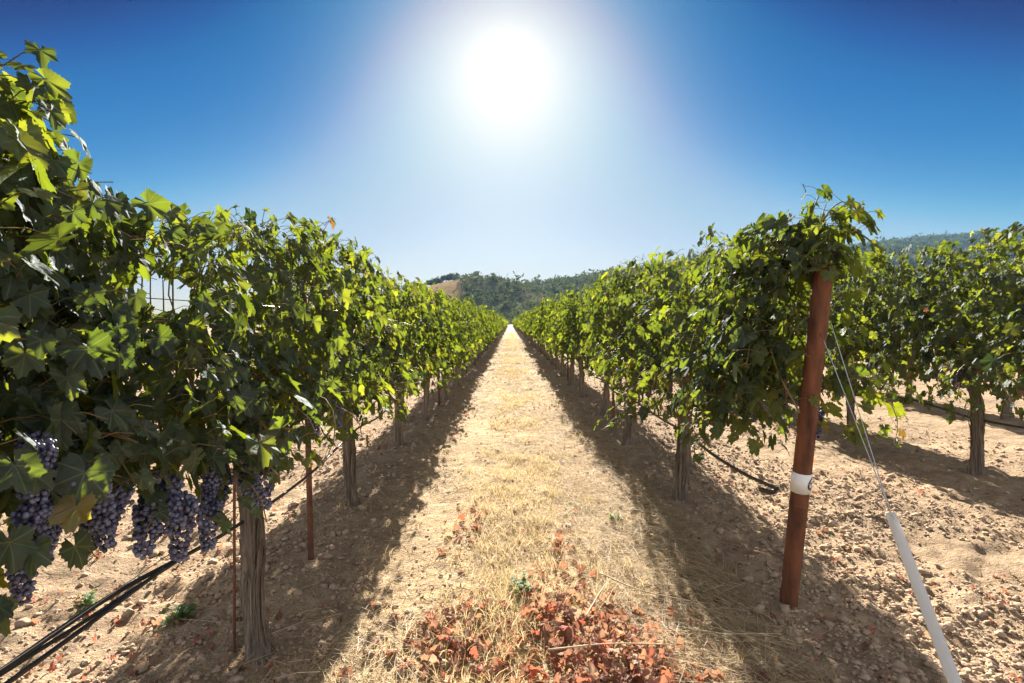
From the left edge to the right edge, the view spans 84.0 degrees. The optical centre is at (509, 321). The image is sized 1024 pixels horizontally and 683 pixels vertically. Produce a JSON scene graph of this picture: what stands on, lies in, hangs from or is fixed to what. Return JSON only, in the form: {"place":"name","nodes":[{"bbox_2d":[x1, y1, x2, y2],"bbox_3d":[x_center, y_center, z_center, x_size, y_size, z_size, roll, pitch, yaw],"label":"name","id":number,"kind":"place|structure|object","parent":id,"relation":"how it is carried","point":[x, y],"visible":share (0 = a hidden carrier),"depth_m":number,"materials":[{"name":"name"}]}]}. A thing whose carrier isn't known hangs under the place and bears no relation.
{"place":"outdoors","nodes":[
{"label":"outdoors","id":0,"kind":"place"},
{"bbox_2d":[0,324,1023,682],"bbox_3d":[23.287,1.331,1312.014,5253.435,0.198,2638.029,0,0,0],"label":"ground","id":1,"kind":"structure","parent":0,"point":[950,552],"depth_m":3.48,"materials":[{"name":"soil"}]},
{"bbox_2d":[73,589,99,609],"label":"weed","id":2,"kind":"object","parent":1,"relation":"on","point":[89,598],"visible":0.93,"depth_m":2.75,"materials":[{"name":"green plant"}]},
{"bbox_2d":[0,39,184,636],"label":"grapevine","id":3,"kind":"object","parent":1,"relation":"on","point":[64,453],"visible":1,"depth_m":1.06,"materials":[{"name":"green plant"}]},
{"bbox_2d":[160,596,199,624],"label":"weed","id":4,"kind":"object","parent":1,"relation":"on","point":[182,612],"visible":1,"depth_m":2.57,"materials":[{"name":"green plant"}]},
{"bbox_2d":[2,188,395,664],"bbox_3d":[-1.089,0.463,2.206,0.983,1.920,2.176,0,0,0],"label":"grapevine","id":5,"kind":"object","parent":1,"relation":"on","point":[241,408],"visible":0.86,"depth_m":1.69,"materials":[{"name":"green plant"}]},
{"bbox_2d":[0,369,443,675],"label":"drip hose","id":6,"kind":"object","parent":5,"relation":"attached to","point":[108,598],"visible":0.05,"depth_m":1.65,"materials":[{"name":"black plastic"}]},
{"bbox_2d":[4,567,165,682],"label":"drip hose","id":7,"kind":"object","parent":6,"relation":"attached to","point":[29,667],"visible":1,"depth_m":1.45,"materials":[{"name":"black plastic"}]},
{"bbox_2d":[0,561,176,676],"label":"drip hose","id":8,"kind":"object","parent":6,"relation":"attached to","point":[66,632],"visible":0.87,"depth_m":1.46,"materials":[{"name":"black plastic"}]},
{"bbox_2d":[124,296,383,313],"bbox_3d":[-1.060,-0.070,30.050,0.003,0.003,59.900,0,0,0],"label":"trellis wire","id":9,"kind":"object","parent":5,"relation":"attached to","point":[190,300],"visible":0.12,"depth_m":1.82,"materials":[{"name":"grey metal"}]},
{"bbox_2d":[233,465,235,652],"bbox_3d":[-1.100,0.785,2.270,0.011,1.350,0.011,0,0,20],"label":"training rod","id":10,"kind":"object","parent":1,"relation":"on","point":[234,570],"visible":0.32,"depth_m":2.27,"materials":[{"name":"brown metal"}]},
{"bbox_2d":[302,280,313,560],"bbox_3d":[-1.126,0.644,3.184,0.033,1.780,0.033,-2,0,15],"label":"line stake","id":11,"kind":"object","parent":1,"relation":"on","point":[309,516],"visible":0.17,"depth_m":3.17,"materials":[{"name":"metal"}]},
{"bbox_2d":[241,225,448,505],"bbox_3d":[-1.087,0.435,4.038,1.105,1.938,2.134,0,0,0],"label":"grapevine","id":12,"kind":"object","parent":1,"relation":"on","point":[399,363],"visible":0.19,"depth_m":3.92,"materials":[{"name":"green plant"}]},
{"bbox_2d":[355,273,451,445],"bbox_3d":[-1.139,0.447,5.975,1.105,1.890,2.231,0,0,0],"label":"grapevine","id":13,"kind":"object","parent":1,"relation":"on","point":[431,346],"visible":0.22,"depth_m":5.83,"materials":[{"name":"green plant"}]},
{"bbox_2d":[401,287,469,420],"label":"grapevine","id":14,"kind":"object","parent":1,"relation":"on","point":[453,356],"visible":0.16,"depth_m":7.48,"materials":[{"name":"green plant"}]},
{"bbox_2d":[438,379,439,405],"bbox_3d":[-1.119,0.635,8.918,0.032,1.780,0.034,0,-1,-14],"label":"line stake","id":15,"kind":"object","parent":1,"relation":"on","point":[439,396],"visible":0.04,"depth_m":8.90,"materials":[{"name":"brown metal"}]},
{"bbox_2d":[420,290,477,400],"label":"grapevine","id":16,"kind":"object","parent":1,"relation":"on","point":[461,320],"visible":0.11,"depth_m":9.26,"materials":[{"name":"green plant"}]},
{"bbox_2d":[442,295,483,385],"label":"grapevine","id":17,"kind":"object","parent":1,"relation":"on","point":[475,340],"visible":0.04,"depth_m":11.13,"materials":[{"name":"green plant"}]},
{"bbox_2d":[447,295,482,375],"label":"grapevine","id":18,"kind":"object","parent":1,"relation":"on","point":[477,323],"visible":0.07,"depth_m":13.42,"materials":[{"name":"green plant"}]},
{"bbox_2d":[459,303,487,370],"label":"grapevine","id":19,"kind":"object","parent":1,"relation":"on","point":[481,328],"visible":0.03,"depth_m":15.13,"materials":[{"name":"green plant"}]},
{"bbox_2d":[465,305,495,364],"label":"grapevine","id":20,"kind":"object","parent":1,"relation":"on","point":[481,318],"visible":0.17,"depth_m":17.06,"materials":[{"name":"green plant"}]},
{"bbox_2d":[475,308,496,360],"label":"grapevine","id":21,"kind":"object","parent":1,"relation":"on","point":[488,338],"visible":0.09,"depth_m":18.47,"materials":[{"name":"green plant"}]},
{"bbox_2d":[214,333,758,682],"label":"dry grass","id":22,"kind":"structure","parent":1,"relation":"on","point":[535,516],"depth_m":3.37,"materials":[{"name":"beige plant"}]},
{"bbox_2d":[479,304,495,357],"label":"grapevine","id":23,"kind":"object","parent":1,"relation":"on","point":[489,321],"visible":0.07,"depth_m":20.85,"materials":[{"name":"green plant"}]},
{"bbox_2d":[479,309,501,347],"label":"grapevine","id":24,"kind":"object","parent":1,"relation":"on","point":[494,316],"visible":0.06,"depth_m":28.53,"materials":[{"name":"green plant"}]},
{"bbox_2d":[482,311,499,351],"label":"grapevine","id":25,"kind":"object","parent":1,"relation":"on","point":[492,321],"visible":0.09,"depth_m":24.51,"materials":[{"name":"green plant"}]},
{"bbox_2d":[0,356,1023,682],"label":"soil clods","id":26,"kind":"object","parent":1,"relation":"on","point":[896,666],"visible":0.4,"depth_m":2.93,"materials":[{"name":"beige soil"}]},
{"bbox_2d":[9,342,1023,682],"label":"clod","id":27,"kind":"object","parent":1,"relation":"on","point":[345,670],"visible":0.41,"depth_m":2.74,"materials":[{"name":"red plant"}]},
{"bbox_2d":[509,571,540,592],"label":"weed","id":28,"kind":"object","parent":1,"relation":"on","point":[522,581],"visible":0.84,"depth_m":2.88,"materials":[{"name":"green plant"}]},
{"bbox_2d":[520,310,533,345],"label":"grapevine","id":29,"kind":"object","parent":1,"relation":"on","point":[532,341],"visible":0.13,"depth_m":30.24,"materials":[{"name":"green plant"}]},
{"bbox_2d":[522,310,536,347],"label":"grapevine","id":30,"kind":"object","parent":1,"relation":"on","point":[527,322],"visible":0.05,"depth_m":28.32,"materials":[{"name":"green plant"}]},
{"bbox_2d":[187,338,875,682],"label":"straw","id":31,"kind":"object","parent":1,"relation":"on","point":[488,393],"visible":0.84,"depth_m":3.50,"materials":[{"name":"beige plant"}]},
{"bbox_2d":[522,306,540,351],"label":"grapevine","id":32,"kind":"object","parent":1,"relation":"on","point":[528,325],"visible":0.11,"depth_m":24.61,"materials":[{"name":"green plant"}]},
{"bbox_2d":[527,308,546,353],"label":"grapevine","id":33,"kind":"object","parent":1,"relation":"on","point":[532,332],"visible":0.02,"depth_m":22.97,"materials":[{"name":"green plant"}]},
{"bbox_2d":[528,302,548,356],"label":"grapevine","id":34,"kind":"object","parent":1,"relation":"on","point":[544,352],"visible":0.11,"depth_m":20.96,"materials":[{"name":"green plant"}]},
{"bbox_2d":[529,300,552,359],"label":"grapevine","id":35,"kind":"object","parent":1,"relation":"on","point":[547,354],"visible":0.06,"depth_m":19.01,"materials":[{"name":"green plant"}]},
{"bbox_2d":[529,297,556,364],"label":"grapevine","id":36,"kind":"object","parent":1,"relation":"on","point":[540,314],"visible":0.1,"depth_m":16.88,"materials":[{"name":"green plant"}]},
{"bbox_2d":[536,301,559,369],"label":"grapevine","id":37,"kind":"object","parent":1,"relation":"on","point":[557,366],"visible":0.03,"depth_m":15.63,"materials":[{"name":"green plant"}]},
{"bbox_2d":[539,293,579,376],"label":"grapevine","id":38,"kind":"object","parent":1,"relation":"on","point":[550,316],"visible":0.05,"depth_m":13.57,"materials":[{"name":"green plant"}]},
{"bbox_2d":[543,296,583,385],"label":"grapevine","id":39,"kind":"object","parent":1,"relation":"on","point":[572,373],"visible":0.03,"depth_m":11.62,"materials":[{"name":"green plant"}]},
{"bbox_2d":[361,496,769,682],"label":"fallen leaves","id":40,"kind":"object","parent":1,"relation":"on","point":[603,628],"visible":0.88,"depth_m":2.40,"materials":[{"name":"red plant"}]},
{"bbox_2d":[584,582,606,617],"bbox_3d":[0.373,1.192,2.450,0.007,0.014,0.331,0,0,25],"label":"dead cane","id":41,"kind":"object","parent":40,"relation":"on","point":[594,601],"visible":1,"depth_m":2.41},
{"bbox_2d":[548,643,669,650],"bbox_3d":[0.382,1.250,2.195,0.474,0.018,0.015,0,0,-3],"label":"dead cane","id":42,"kind":"object","parent":40,"relation":"on","point":[550,649],"visible":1,"depth_m":2.19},
{"bbox_2d":[600,572,689,600],"bbox_3d":[0.606,1.242,2.658,0.452,0.020,0.073,0,0,37],"label":"dead cane","id":43,"kind":"object","parent":40,"relation":"on","point":[640,589],"visible":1,"depth_m":2.62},
{"bbox_2d":[567,360,568,380],"bbox_3d":[1.293,0.621,12.751,0.032,1.780,0.035,-1,1,-4],"label":"line stake","id":44,"kind":"object","parent":1,"relation":"on","point":[568,371],"visible":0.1,"depth_m":12.74,"materials":[{"name":"brown metal"}]},
{"bbox_2d":[547,284,596,397],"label":"grapevine","id":45,"kind":"object","parent":1,"relation":"on","point":[563,337],"visible":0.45,"depth_m":9.56,"materials":[{"name":"green plant"}]},
{"bbox_2d":[567,274,637,416],"bbox_3d":[1.334,0.367,7.952,1.097,2.075,2.254,0,0,0],"label":"grapevine","id":46,"kind":"object","parent":1,"relation":"on","point":[578,345],"visible":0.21,"depth_m":7.91,"materials":[{"name":"green plant"}]},
{"bbox_2d":[612,321,614,425],"bbox_3d":[1.294,0.634,7.165,0.034,1.780,0.034,0,0,-3],"label":"line stake","id":47,"kind":"object","parent":1,"relation":"on","point":[613,409],"visible":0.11,"depth_m":7.15,"materials":[{"name":"brown metal"}]},
{"bbox_2d":[607,512,622,521],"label":"weed","id":48,"kind":"object","parent":1,"relation":"on","point":[611,516],"visible":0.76,"depth_m":3.94,"materials":[{"name":"green plant"}]},
{"bbox_2d":[580,254,685,444],"bbox_3d":[1.277,0.355,6.117,1.097,2.050,2.152,0,0,0],"label":"grapevine","id":49,"kind":"object","parent":1,"relation":"on","point":[607,304],"visible":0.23,"depth_m":5.81,"materials":[{"name":"green plant"}]},
{"bbox_2d":[545,344,779,489],"bbox_3d":[1.314,0.847,38.522,0.093,0.122,71.608,0,0,0],"label":"drip hose","id":50,"kind":"object","parent":49,"relation":"attached to","point":[769,485],"visible":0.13,"depth_m":3.38,"materials":[{"name":"black plastic"}]},
{"bbox_2d":[758,487,777,493],"bbox_3d":[1.268,0.829,2.799,0.027,0.050,0.127,0,0,-9],"label":"drip hose","id":51,"kind":"object","parent":50,"relation":"attached to","point":[768,491],"visible":1,"depth_m":2.78,"materials":[{"name":"black plastic"}]},
{"bbox_2d":[523,403,853,682],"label":"straw","id":52,"kind":"object","parent":1,"relation":"on","point":[681,617],"visible":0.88,"depth_m":2.92,"materials":[{"name":"beige plant"}]},
{"bbox_2d":[710,284,760,314],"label":"grapevine","id":53,"kind":"object","parent":1,"relation":"on","point":[721,291],"depth_m":10.60,"materials":[{"name":"green plant"}]},
{"bbox_2d":[594,184,923,502],"bbox_3d":[1.224,0.386,3.713,1.218,2.002,3.022,0,0,0],"label":"grapevine","id":54,"kind":"object","parent":1,"relation":"on","point":[717,355],"visible":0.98,"depth_m":2.63,"materials":[{"name":"green plant"}]},
{"bbox_2d":[779,263,832,607],"bbox_3d":[1.290,0.578,2.495,0.083,1.668,0.329,0,0,-9],"label":"end post","id":55,"kind":"object","parent":1,"relation":"on","point":[811,384],"visible":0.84,"depth_m":2.46,"materials":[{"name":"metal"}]},
{"bbox_2d":[820,333,893,518],"bbox_3d":[1.343,0.708,1.980,0.003,1.326,0.798,0,0,-7],"label":"guy wire","id":56,"kind":"object","parent":55,"relation":"attached to","point":[858,428],"visible":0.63,"depth_m":2.16,"materials":[{"name":"grey metal"}]},
{"bbox_2d":[885,512,961,682],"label":"cable sleeve","id":57,"kind":"object","parent":56,"relation":"attached to","point":[948,665],"visible":1,"depth_m":1.76,"materials":[{"name":"white plastic"}]},
{"bbox_2d":[829,318,888,504],"bbox_3d":[1.346,0.340,2.199,0.003,0.717,0.392,0,0,-1],"label":"guy wire","id":58,"kind":"object","parent":55,"relation":"attached to","point":[858,410],"visible":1,"depth_m":2.19,"materials":[{"name":"grey metal"}]},
{"bbox_2d":[777,244,930,431],"bbox_3d":[3.995,0.296,6.708,1.130,2.224,2.327,0,0,0],"label":"grapevine","id":59,"kind":"object","parent":1,"relation":"on","point":[859,316],"visible":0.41,"depth_m":6.18,"materials":[{"name":"green plant"}]},
{"bbox_2d":[832,285,884,340],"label":"grapevine","id":60,"kind":"object","parent":1,"relation":"on","point":[852,300],"depth_m":10.72,"materials":[{"name":"green plant"}]},
{"bbox_2d":[851,285,974,399],"bbox_3d":[6.644,0.352,9.393,1.071,2.059,2.190,0,0,-3],"label":"grapevine","id":61,"kind":"object","parent":1,"relation":"on","point":[908,364],"visible":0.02,"depth_m":9.38,"materials":[{"name":"green plant"}]},
{"bbox_2d":[850,394,1023,428],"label":"drip hose","id":62,"kind":"object","parent":1,"relation":"on","point":[993,422],"visible":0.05,"depth_m":5.03,"materials":[{"name":"black plastic"}]},
{"bbox_2d":[862,221,1023,475],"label":"grapevine","id":63,"kind":"object","parent":1,"relation":"on","point":[971,366],"visible":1,"depth_m":4.82,"materials":[{"name":"green plant"}]},
{"bbox_2d":[875,390,1021,417],"bbox_3d":[4.010,0.750,31.950,0.003,0.003,56.100,0,0,0],"label":"trellis wire","id":64,"kind":"object","parent":63,"relation":"on","point":[961,406],"visible":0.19,"depth_m":5.08,"materials":[{"name":"metal"}]},
{"bbox_2d":[942,271,1022,419],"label":"grapevine","id":65,"kind":"object","parent":1,"relation":"on","point":[1006,411],"depth_m":7.64,"materials":[{"name":"green plant"}]},
{"bbox_2d":[0,0,1023,314],"label":"sky","id":66,"kind":"structure","parent":0,"point":[533,138],"materials":[{"name":"blue"}]},
{"bbox_2d":[151,237,1020,324],"bbox_3d":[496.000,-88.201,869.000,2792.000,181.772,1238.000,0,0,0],"label":"hills","id":67,"kind":"structure","parent":0,"point":[452,286],"depth_m":427.21,"materials":[{"name":"green plant"}]},
{"bbox_2d":[426,280,435,285],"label":"oak tree","id":68,"kind":"object","parent":67,"relation":"on","point":[430,283],"visible":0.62,"depth_m":467.07,"materials":[{"name":"green plant"}]},
{"bbox_2d":[431,276,443,284],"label":"oak tree","id":69,"kind":"object","parent":67,"relation":"on","point":[437,279],"visible":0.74,"depth_m":472.44,"materials":[{"name":"green plant"}]},
{"bbox_2d":[440,275,451,281],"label":"oak tree","id":70,"kind":"object","parent":67,"relation":"on","point":[445,277],"visible":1,"depth_m":469.14,"materials":[{"name":"green plant"}]},
{"bbox_2d":[447,273,460,279],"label":"oak tree","id":71,"kind":"object","parent":67,"relation":"on","point":[451,275],"visible":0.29,"depth_m":474.90,"materials":[{"name":"green plant"}]},
{"bbox_2d":[204,227,1023,324],"bbox_3d":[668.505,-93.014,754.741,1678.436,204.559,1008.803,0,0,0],"label":"hillside woods","id":72,"kind":"object","parent":67,"relation":"on","point":[894,243],"visible":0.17,"depth_m":557.42,"materials":[{"name":"green plant"}]},
{"label":"line stake","id":73,"kind":"object","parent":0,"visible":0},
{"bbox_2d":[0,377,428,669],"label":"trellis wire","id":74,"kind":"object","parent":73,"relation":"attached to","point":[112,592],"visible":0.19,"depth_m":1.50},
{"label":"line stake","id":75,"kind":"object","parent":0,"visible":0},
{"bbox_2d":[661,414,789,494],"bbox_3d":[1.297,0.795,31.274,0.028,0.003,57.452,0,0,0],"label":"trellis wire","id":76,"kind":"object","parent":75,"relation":"attached to","point":[744,466],"depth_m":3.08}
]}

